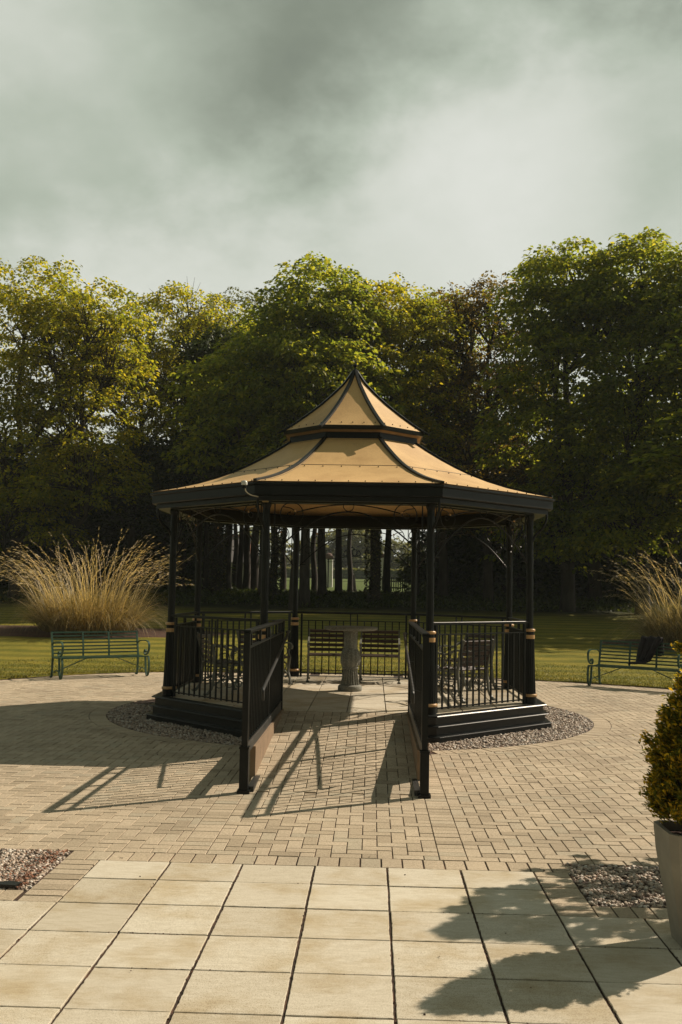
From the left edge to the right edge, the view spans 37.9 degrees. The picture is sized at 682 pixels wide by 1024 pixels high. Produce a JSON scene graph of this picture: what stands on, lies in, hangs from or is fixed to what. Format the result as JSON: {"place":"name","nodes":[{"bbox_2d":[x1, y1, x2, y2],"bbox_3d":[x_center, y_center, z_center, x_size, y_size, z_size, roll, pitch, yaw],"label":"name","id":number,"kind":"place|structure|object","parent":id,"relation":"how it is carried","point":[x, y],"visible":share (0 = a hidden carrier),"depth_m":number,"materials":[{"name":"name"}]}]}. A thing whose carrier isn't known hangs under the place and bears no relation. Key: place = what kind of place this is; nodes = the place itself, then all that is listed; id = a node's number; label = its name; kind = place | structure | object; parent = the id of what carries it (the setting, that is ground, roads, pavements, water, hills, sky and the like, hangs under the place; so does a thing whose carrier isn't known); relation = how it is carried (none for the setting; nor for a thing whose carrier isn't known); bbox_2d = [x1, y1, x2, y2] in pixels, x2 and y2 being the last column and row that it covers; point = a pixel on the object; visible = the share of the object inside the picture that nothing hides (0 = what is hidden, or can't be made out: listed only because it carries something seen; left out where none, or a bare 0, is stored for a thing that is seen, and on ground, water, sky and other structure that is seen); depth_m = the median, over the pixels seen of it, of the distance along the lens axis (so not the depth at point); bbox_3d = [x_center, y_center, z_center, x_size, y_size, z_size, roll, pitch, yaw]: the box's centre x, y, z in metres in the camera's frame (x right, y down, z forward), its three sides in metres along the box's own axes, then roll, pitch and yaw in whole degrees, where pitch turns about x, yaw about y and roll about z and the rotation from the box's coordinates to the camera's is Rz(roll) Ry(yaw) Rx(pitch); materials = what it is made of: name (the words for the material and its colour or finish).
{"place":"outdoors","nodes":[
{"label":"outdoors","id":0,"kind":"place"},
{"bbox_2d":[0,848,69,890],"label":"gravel","id":1,"kind":"structure","parent":0,"point":[7,855],"depth_m":6.08,"materials":[{"name":"grey gravel"}]},
{"bbox_2d":[0,881,22,887],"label":"drain cover","id":2,"kind":"object","parent":1,"relation":"on","point":[9,884],"visible":1,"depth_m":5.60,"materials":[{"name":"black metal"}]},
{"bbox_2d":[0,672,675,689],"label":"soil strip","id":3,"kind":"object","parent":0,"point":[446,676],"visible":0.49,"depth_m":18.85,"materials":[{"name":"brown soil"}]},
{"bbox_2d":[0,672,676,919],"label":"block paving","id":4,"kind":"structure","parent":0,"point":[54,740],"depth_m":7.97,"materials":[{"name":"beige brick"}]},
{"bbox_2d":[49,631,149,679],"bbox_3d":[-4.537,2.688,18.762,1.756,0.845,0.599,4,-6,-37],"label":"park bench","id":5,"kind":"object","parent":4,"relation":"on","point":[60,653],"visible":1,"depth_m":18.88,"materials":[{"name":"green paint"}]},
{"bbox_2d":[146,360,554,798],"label":"bandstand","id":6,"kind":"structure","parent":4,"relation":"on","point":[352,453],"depth_m":12.29,"materials":[{"name":"black metal"}]},
{"bbox_2d":[191,632,243,694],"bbox_3d":[-1.633,2.060,13.545,0.642,0.816,0.650,3,-5,-23],"label":"garden chair","id":7,"kind":"object","parent":6,"relation":"on","point":[214,659],"visible":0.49,"depth_m":13.35,"materials":[{"name":"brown wood"}]},
{"bbox_2d":[234,629,292,684],"bbox_3d":[-1.163,2.175,14.890,0.650,0.816,0.642,5,-6,-40],"label":"garden chair","id":8,"kind":"object","parent":6,"relation":"on","point":[287,672],"visible":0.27,"depth_m":14.88,"materials":[{"name":"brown wood"}]},
{"bbox_2d":[306,628,343,681],"bbox_3d":[-0.211,2.249,15.614,0.650,0.816,0.642,1,-5,0],"label":"garden chair","id":9,"kind":"object","parent":6,"relation":"on","point":[309,649],"visible":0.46,"depth_m":15.81,"materials":[{"name":"metal"}]},
{"bbox_2d":[324,626,377,691],"bbox_3d":[0.133,2.082,14.122,0.770,0.904,0.770,1,-5,2],"label":"pedestal table","id":10,"kind":"object","parent":6,"relation":"on","point":[350,658],"visible":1,"depth_m":14.01,"materials":[{"name":"stone"}]},
{"bbox_2d":[359,630,400,683],"bbox_3d":[0.609,2.260,15.567,0.650,0.816,0.642,1,-5,3],"label":"garden chair","id":11,"kind":"object","parent":6,"relation":"on","point":[361,645],"visible":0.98,"depth_m":15.75,"materials":[{"name":"brown wood"}]},
{"bbox_2d":[438,639,494,702],"bbox_3d":[1.614,2.089,13.191,0.650,0.816,0.642,5,-6,-43],"label":"garden chair","id":12,"kind":"object","parent":6,"relation":"on","point":[470,665],"visible":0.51,"depth_m":13.07,"materials":[{"name":"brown wood"}]},
{"bbox_2d":[438,634,499,690],"bbox_3d":[1.896,2.218,14.757,0.642,0.816,0.650,5,-6,-38],"label":"garden chair","id":13,"kind":"object","parent":6,"relation":"on","point":[493,648],"visible":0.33,"depth_m":14.74,"materials":[{"name":"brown wood"}]},
{"bbox_2d":[587,640,681,689],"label":"park bench","id":14,"kind":"object","parent":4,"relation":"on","point":[655,668],"visible":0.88,"depth_m":18.62,"materials":[{"name":"green paint"}]},
{"bbox_2d":[628,635,663,664],"bbox_3d":[5.633,2.553,18.329,0.492,0.533,0.549,-3,-6,40],"label":"coat","id":15,"kind":"object","parent":14,"relation":"hanging from","point":[647,648],"visible":1,"depth_m":18.37,"materials":[{"name":"black fabric"}]},
{"bbox_2d":[0,860,681,1023],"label":"paving","id":16,"kind":"structure","parent":0,"point":[48,964],"depth_m":4.68,"materials":[{"name":"beige stone"}]},
{"bbox_2d":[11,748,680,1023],"bbox_3d":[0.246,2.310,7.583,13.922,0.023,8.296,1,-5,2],"label":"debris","id":17,"kind":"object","parent":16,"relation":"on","point":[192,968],"visible":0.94,"depth_m":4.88,"materials":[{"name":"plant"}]},
{"bbox_2d":[653,820,681,947],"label":"stone planter","id":18,"kind":"object","parent":16,"relation":"on","point":[668,840],"visible":1,"depth_m":4.87,"materials":[{"name":"stone"}]},
{"bbox_2d":[631,669,681,824],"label":"golden conifer","id":19,"kind":"object","parent":18,"relation":"in","point":[663,793],"visible":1,"depth_m":4.92,"materials":[{"name":"green plant"}]},
{"bbox_2d":[0,578,681,689],"bbox_3d":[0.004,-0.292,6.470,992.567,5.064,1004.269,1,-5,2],"label":"lawn","id":20,"kind":"structure","parent":0,"point":[566,639],"depth_m":27.74,"materials":[{"name":"green plant"}]},
{"bbox_2d":[0,438,47,591],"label":"evergreen bush","id":21,"kind":"object","parent":20,"relation":"on","point":[11,447],"visible":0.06,"depth_m":45.87,"materials":[{"name":"green plant"}]},
{"bbox_2d":[0,477,54,590],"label":"evergreen bush","id":22,"kind":"object","parent":20,"relation":"on","point":[7,560],"visible":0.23,"depth_m":44.77,"materials":[{"name":"green plant"}]},
{"bbox_2d":[0,428,103,591],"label":"evergreen bush","id":23,"kind":"object","parent":20,"relation":"on","point":[56,541],"visible":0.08,"depth_m":45.82,"materials":[{"name":"green plant"}]},
{"bbox_2d":[0,457,112,589],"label":"slim tree","id":24,"kind":"object","parent":20,"relation":"on","point":[38,545],"visible":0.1,"depth_m":45.17,"materials":[{"name":"green plant"}]},
{"bbox_2d":[0,255,129,599],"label":"tree","id":25,"kind":"object","parent":20,"relation":"on","point":[19,384],"visible":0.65,"depth_m":40.63,"materials":[{"name":"green plant"}]},
{"bbox_2d":[24,508,120,589],"bbox_3d":[-12.676,1.131,48.615,7.067,6.556,6.134,4,-5,-34],"label":"evergreen bush","id":26,"kind":"object","parent":20,"relation":"on","point":[50,556],"visible":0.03,"depth_m":46.74,"materials":[{"name":"green plant"}]},
{"bbox_2d":[0,276,160,600],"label":"tree","id":27,"kind":"object","parent":20,"relation":"on","point":[79,465],"visible":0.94,"depth_m":40.03,"materials":[{"name":"green plant"}]},
{"bbox_2d":[38,454,169,593],"bbox_3d":[-11.035,0.731,46.791,6.134,7.305,7.067,2,-5,-7],"label":"evergreen bush","id":28,"kind":"object","parent":20,"relation":"on","point":[111,539],"visible":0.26,"depth_m":45.12,"materials":[{"name":"green plant"}]},
{"bbox_2d":[0,625,225,637],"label":"planting bed","id":29,"kind":"object","parent":20,"relation":"on","point":[26,631],"visible":0.46,"depth_m":27.27,"materials":[{"name":"soil"}]},
{"bbox_2d":[0,531,202,637],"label":"ornamental grass","id":30,"kind":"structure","parent":29,"relation":"on","point":[74,614],"depth_m":27.29,"materials":[{"name":"beige plant"}]},
{"bbox_2d":[53,295,195,587],"bbox_3d":[-10.355,-3.135,47.545,7.730,14.883,6.148,1,-5,2],"label":"tree","id":31,"kind":"object","parent":20,"relation":"on","point":[151,344],"visible":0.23,"depth_m":47.17,"materials":[{"name":"green plant"}]},
{"bbox_2d":[80,435,186,594],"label":"slim tree","id":32,"kind":"object","parent":20,"relation":"on","point":[129,525],"visible":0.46,"depth_m":44.14,"materials":[{"name":"green plant"}]},
{"bbox_2d":[85,451,187,589],"bbox_3d":[-10.590,0.550,49.645,7.067,8.055,6.134,-1,-5,19],"label":"evergreen bush","id":33,"kind":"object","parent":20,"relation":"on","point":[159,549],"visible":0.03,"depth_m":47.24,"materials":[{"name":"green plant"}]},
{"bbox_2d":[110,460,203,592],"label":"slim tree","id":34,"kind":"object","parent":20,"relation":"on","point":[157,576],"visible":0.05,"depth_m":46.95,"materials":[{"name":"green plant"}]},
{"bbox_2d":[92,438,223,589],"bbox_3d":[-8.939,0.160,48.274,7.067,8.804,6.134,5,-6,-43],"label":"evergreen bush","id":35,"kind":"object","parent":20,"relation":"on","point":[189,542],"visible":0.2,"depth_m":46.70,"materials":[{"name":"green plant"}]},
{"bbox_2d":[145,522,237,588],"bbox_3d":[-8.110,1.269,50.010,6.134,6.556,7.067,2,-5,-16],"label":"evergreen bush","id":36,"kind":"object","parent":20,"relation":"on","point":[192,579],"visible":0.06,"depth_m":48.23,"materials":[{"name":"green plant"}]},
{"bbox_2d":[122,278,265,591],"bbox_3d":[-6.573,-3.493,47.395,8.375,15.708,6.343,1,-5,2],"label":"tree","id":37,"kind":"object","parent":20,"relation":"on","point":[187,324],"visible":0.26,"depth_m":47.09,"materials":[{"name":"green plant"}]},
{"bbox_2d":[150,323,252,594],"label":"slim tree","id":38,"kind":"object","parent":20,"relation":"on","point":[203,345],"visible":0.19,"depth_m":45.06,"materials":[{"name":"green plant"}]},
{"bbox_2d":[168,398,235,594],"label":"slim tree","id":39,"kind":"object","parent":20,"relation":"on","point":[205,581],"visible":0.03,"depth_m":47.01,"materials":[{"name":"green plant"}]},
{"bbox_2d":[188,423,232,592],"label":"slim tree","id":40,"kind":"object","parent":20,"relation":"on","point":[228,561],"visible":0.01,"depth_m":47.98,"materials":[{"name":"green plant"}]},
{"bbox_2d":[147,286,296,525],"bbox_3d":[-6.776,-4.538,62.719,11.249,19.455,6.580,1,-5,2],"label":"tree","id":41,"kind":"object","parent":20,"relation":"on","point":[248,299],"visible":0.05,"depth_m":62.67,"materials":[{"name":"green plant"}]},
{"bbox_2d":[231,524,238,587],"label":"slim tree","id":42,"kind":"object","parent":20,"relation":"on","point":[235,561],"visible":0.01,"depth_m":54.02,"materials":[{"name":"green plant"}]},
{"bbox_2d":[223,535,251,582],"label":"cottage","id":43,"kind":"structure","parent":20,"relation":"on","point":[232,553],"depth_m":79.60,"materials":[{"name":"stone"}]},
{"bbox_2d":[236,524,243,589],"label":"slim tree","id":44,"kind":"object","parent":20,"relation":"on","point":[240,563],"depth_m":51.06,"materials":[{"name":"brown plant"}]},
{"bbox_2d":[193,355,290,596],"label":"slim tree","id":45,"kind":"object","parent":20,"relation":"on","point":[211,472],"visible":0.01,"depth_m":43.80,"materials":[{"name":"green plant"}]},
{"bbox_2d":[242,525,250,588],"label":"slim tree","id":46,"kind":"object","parent":20,"relation":"on","point":[246,571],"visible":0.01,"depth_m":49.02,"materials":[{"name":"brown plant"}]},
{"bbox_2d":[250,526,259,589],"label":"slim tree","id":47,"kind":"object","parent":20,"relation":"on","point":[254,556],"visible":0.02,"depth_m":49.88,"materials":[{"name":"brown plant"}]},
{"bbox_2d":[225,383,297,598],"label":"slim tree","id":48,"kind":"object","parent":20,"relation":"on","point":[229,469],"visible":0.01,"depth_m":42.86,"materials":[{"name":"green plant"}]},
{"bbox_2d":[269,527,283,599],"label":"ivy","id":49,"kind":"object","parent":48,"relation":"hanging from","point":[279,574],"visible":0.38,"depth_m":42.66,"materials":[{"name":"green plant"}]},
{"bbox_2d":[238,526,290,565],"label":"distant tree","id":50,"kind":"object","parent":20,"relation":"on","point":[287,560],"visible":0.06,"depth_m":159.78,"materials":[{"name":"green plant"}]},
{"bbox_2d":[154,251,405,606],"bbox_3d":[-2.547,-3.298,39.753,10.244,14.838,7.436,1,-5,2],"label":"tree","id":51,"kind":"object","parent":20,"relation":"on","point":[221,383],"visible":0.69,"depth_m":39.21,"materials":[{"name":"green plant"}]},
{"bbox_2d":[281,527,286,590],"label":"slim tree","id":52,"kind":"object","parent":20,"relation":"on","point":[284,575],"depth_m":51.99,"materials":[{"name":"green plant"}]},
{"bbox_2d":[233,320,346,609],"bbox_3d":[-1.692,-1.697,38.305,4.928,11.611,4.324,-3,-6,38],"label":"slim tree","id":53,"kind":"object","parent":20,"relation":"on","point":[297,408],"visible":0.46,"depth_m":37.88,"materials":[{"name":"green plant"}]},
{"bbox_2d":[279,539,328,566],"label":"distant tree","id":54,"kind":"object","parent":20,"relation":"on","point":[287,549],"visible":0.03,"depth_m":164.45,"materials":[{"name":"green plant"}]},
{"bbox_2d":[310,528,316,590],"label":"slim tree","id":55,"kind":"object","parent":20,"relation":"on","point":[313,571],"depth_m":49.95,"materials":[{"name":"brown plant"}]},
{"bbox_2d":[326,553,333,586],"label":"gate pillar","id":56,"kind":"structure","parent":20,"relation":"on","point":[329,556],"depth_m":73.66,"materials":[{"name":"stone"}]},
{"bbox_2d":[299,529,363,567],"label":"distant tree","id":57,"kind":"object","parent":20,"relation":"on","point":[328,539],"visible":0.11,"depth_m":159.01,"materials":[{"name":"green plant"}]},
{"bbox_2d":[290,334,383,599],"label":"slim tree","id":58,"kind":"object","parent":20,"relation":"on","point":[322,580],"visible":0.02,"depth_m":43.84,"materials":[{"name":"green plant"}]},
{"bbox_2d":[277,573,402,585],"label":"field fence","id":59,"kind":"object","parent":20,"relation":"on","point":[334,577],"visible":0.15,"depth_m":79.86,"materials":[{"name":"grey wood"}]},
{"bbox_2d":[0,585,681,613],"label":"undergrowth","id":60,"kind":"object","parent":20,"relation":"on","point":[335,598],"visible":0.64,"depth_m":41.74,"materials":[{"name":"green plant"}]},
{"bbox_2d":[277,567,404,579],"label":"field hedge","id":61,"kind":"object","parent":20,"relation":"on","point":[361,574],"visible":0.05,"depth_m":147.25,"materials":[{"name":"green plant"}]},
{"bbox_2d":[327,547,367,588],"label":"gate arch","id":62,"kind":"structure","parent":20,"relation":"on","point":[343,557],"depth_m":67.95,"materials":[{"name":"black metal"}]},
{"bbox_2d":[347,530,352,591],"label":"slim tree","id":63,"kind":"object","parent":20,"relation":"on","point":[350,569],"depth_m":55.87,"materials":[{"name":"brown plant"}]},
{"bbox_2d":[353,574,356,590],"bbox_3d":[0.692,4.322,59.854,0.632,1.150,0.629,1,-5,2],"label":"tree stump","id":64,"kind":"object","parent":20,"relation":"on","point":[354,585],"visible":0.41,"depth_m":59.70,"materials":[{"name":"wood"}]},
{"bbox_2d":[328,529,383,569],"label":"distant tree","id":65,"kind":"object","parent":20,"relation":"on","point":[357,544],"visible":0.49,"depth_m":155.31,"materials":[{"name":"green plant"}]},
{"bbox_2d":[329,367,382,593],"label":"slim tree","id":66,"kind":"object","parent":20,"relation":"on","point":[338,565],"visible":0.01,"depth_m":46.83,"materials":[{"name":"brown plant"}]},
{"bbox_2d":[380,554,383,589],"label":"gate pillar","id":67,"kind":"structure","parent":20,"relation":"on","point":[382,558],"depth_m":65.46,"materials":[{"name":"stone"}]},
{"bbox_2d":[301,272,475,604],"bbox_3d":[1.756,-2.930,41.991,7.805,14.451,7.090,1,-5,2],"label":"tree","id":68,"kind":"object","parent":20,"relation":"on","point":[410,313],"visible":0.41,"depth_m":41.46,"materials":[{"name":"green plant"}]},
{"bbox_2d":[363,529,382,603],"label":"ivy","id":69,"kind":"object","parent":68,"relation":"attached to","point":[365,590],"visible":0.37,"depth_m":41.76,"materials":[{"name":"green plant"}]},
{"bbox_2d":[369,537,410,568],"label":"distant tree","id":70,"kind":"object","parent":20,"relation":"on","point":[395,549],"visible":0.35,"depth_m":158.58,"materials":[{"name":"green plant"}]},
{"bbox_2d":[383,401,397,592],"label":"slim tree","id":71,"kind":"object","parent":20,"relation":"on","point":[386,571],"visible":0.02,"depth_m":47.76,"materials":[{"name":"brown plant"}]},
{"bbox_2d":[382,576,422,590],"bbox_3d":[5.037,4.654,63.765,4.812,0.963,0.140,1,-5,2],"label":"picket fence","id":72,"kind":"object","parent":20,"relation":"on","point":[396,587],"visible":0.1,"depth_m":63.74,"materials":[{"name":"black metal"}]},
{"bbox_2d":[387,369,452,594],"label":"slim tree","id":73,"kind":"object","parent":20,"relation":"on","point":[417,580],"visible":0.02,"depth_m":45.66,"materials":[{"name":"green plant"}]},
{"bbox_2d":[398,286,487,592],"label":"tree","id":74,"kind":"object","parent":20,"relation":"on","point":[436,558],"depth_m":46.74,"materials":[{"name":"green plant"}]},
{"bbox_2d":[395,344,496,601],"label":"slim tree","id":75,"kind":"object","parent":20,"relation":"on","point":[443,578],"visible":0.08,"depth_m":44.64,"materials":[{"name":"green plant"}]},
{"bbox_2d":[394,529,515,595],"bbox_3d":[6.040,1.110,48.774,7.067,7.305,6.134,0,-5,10],"label":"evergreen bush","id":76,"kind":"object","parent":20,"relation":"on","point":[406,576],"visible":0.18,"depth_m":47.73,"materials":[{"name":"green plant"}]},
{"bbox_2d":[409,270,582,605],"bbox_3d":[6.351,-3.236,42.714,8.407,15.178,6.110,1,-5,2],"label":"tree","id":77,"kind":"object","parent":20,"relation":"on","point":[464,348],"visible":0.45,"depth_m":42.71,"materials":[{"name":"green plant"}]},
{"bbox_2d":[448,432,576,600],"bbox_3d":[7.679,0.395,47.219,6.134,8.804,7.067,3,-5,-26],"label":"evergreen bush","id":78,"kind":"object","parent":20,"relation":"on","point":[500,570],"visible":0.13,"depth_m":45.07,"materials":[{"name":"green plant"}]},
{"bbox_2d":[483,361,562,596],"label":"slim tree","id":79,"kind":"object","parent":20,"relation":"on","point":[519,586],"visible":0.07,"depth_m":45.45,"materials":[{"name":"green plant"}]},
{"bbox_2d":[470,236,679,611],"bbox_3d":[9.072,-3.409,39.583,8.023,15.492,6.699,1,-5,2],"label":"tree","id":80,"kind":"object","parent":20,"relation":"on","point":[534,270],"visible":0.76,"depth_m":38.73,"materials":[{"name":"green plant"}]},
{"bbox_2d":[520,388,664,603],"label":"slim tree","id":81,"kind":"object","parent":20,"relation":"on","point":[595,591],"visible":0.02,"depth_m":44.22,"materials":[{"name":"green plant"}]},
{"bbox_2d":[547,525,661,601],"bbox_3d":[12.178,0.801,47.422,6.134,8.055,7.067,4,-6,-35],"label":"evergreen bush","id":82,"kind":"object","parent":20,"relation":"on","point":[584,581],"visible":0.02,"depth_m":45.31,"materials":[{"name":"green plant"}]},
{"bbox_2d":[533,226,681,614],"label":"tree","id":83,"kind":"object","parent":20,"relation":"on","point":[636,256],"visible":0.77,"depth_m":37.44,"materials":[{"name":"green plant"}]},
{"bbox_2d":[575,449,681,602],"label":"evergreen bush","id":84,"kind":"object","parent":20,"relation":"on","point":[606,576],"visible":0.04,"depth_m":44.91,"materials":[{"name":"green plant"}]},
{"bbox_2d":[599,639,672,649],"bbox_3d":[10.743,3.649,27.070,7.269,0.215,3.040,1,-5,2],"label":"planting bed","id":85,"kind":"object","parent":20,"relation":"on","point":[636,640],"visible":0.27,"depth_m":27.01,"materials":[{"name":"soil"}]},
{"bbox_2d":[590,544,681,645],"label":"ornamental grass","id":86,"kind":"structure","parent":85,"relation":"on","point":[668,627],"depth_m":26.90,"materials":[{"name":"beige plant"}]},
{"bbox_2d":[593,250,681,526],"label":"tree","id":87,"kind":"object","parent":20,"relation":"on","point":[667,300],"visible":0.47,"depth_m":37.47,"materials":[{"name":"green plant"}]},
{"bbox_2d":[600,496,681,601],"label":"evergreen bush","id":88,"kind":"object","parent":20,"relation":"on","point":[610,565],"visible":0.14,"depth_m":43.95,"materials":[{"name":"green plant"}]},
{"bbox_2d":[604,504,681,602],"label":"evergreen bush","id":89,"kind":"object","parent":20,"relation":"on","point":[679,558],"visible":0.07,"depth_m":43.80,"materials":[{"name":"green plant"}]},
{"bbox_2d":[615,323,681,497],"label":"slim tree","id":90,"kind":"object","parent":20,"relation":"on","point":[658,453],"visible":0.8,"depth_m":34.99,"materials":[{"name":"green plant"}]},
{"bbox_2d":[617,352,681,604],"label":"slim tree","id":91,"kind":"object","parent":20,"relation":"on","point":[671,561],"visible":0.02,"depth_m":43.32,"materials":[{"name":"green plant"}]},
{"bbox_2d":[0,672,681,1023],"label":"ground","id":92,"kind":"structure","parent":0,"point":[149,701],"depth_m":5.79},
{"bbox_2d":[107,703,593,750],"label":"gravel","id":93,"kind":"structure","parent":92,"relation":"on","point":[135,722],"depth_m":12.02,"materials":[{"name":"grey gravel"}]},
{"bbox_2d":[0,0,681,562],"label":"sky","id":94,"kind":"structure","parent":0,"point":[145,144],"materials":[{"name":"grey"}]},
{"bbox_2d":[563,862,666,907],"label":"gravel","id":95,"kind":"structure","parent":0,"point":[594,889],"depth_m":5.85,"materials":[{"name":"grey gravel"}]},
{"bbox_3d":[2.904,1.902,6.400,0.459,0.742,0.459,1,-5,2],"label":"stone planter","id":96,"kind":"object","parent":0,"visible":0},
{"bbox_2d":[670,638,681,683],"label":"golden conifer","id":97,"kind":"object","parent":96,"relation":"in","point":[677,647],"visible":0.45,"depth_m":6.66,"materials":[{"name":"yellow plant"}]}
]}

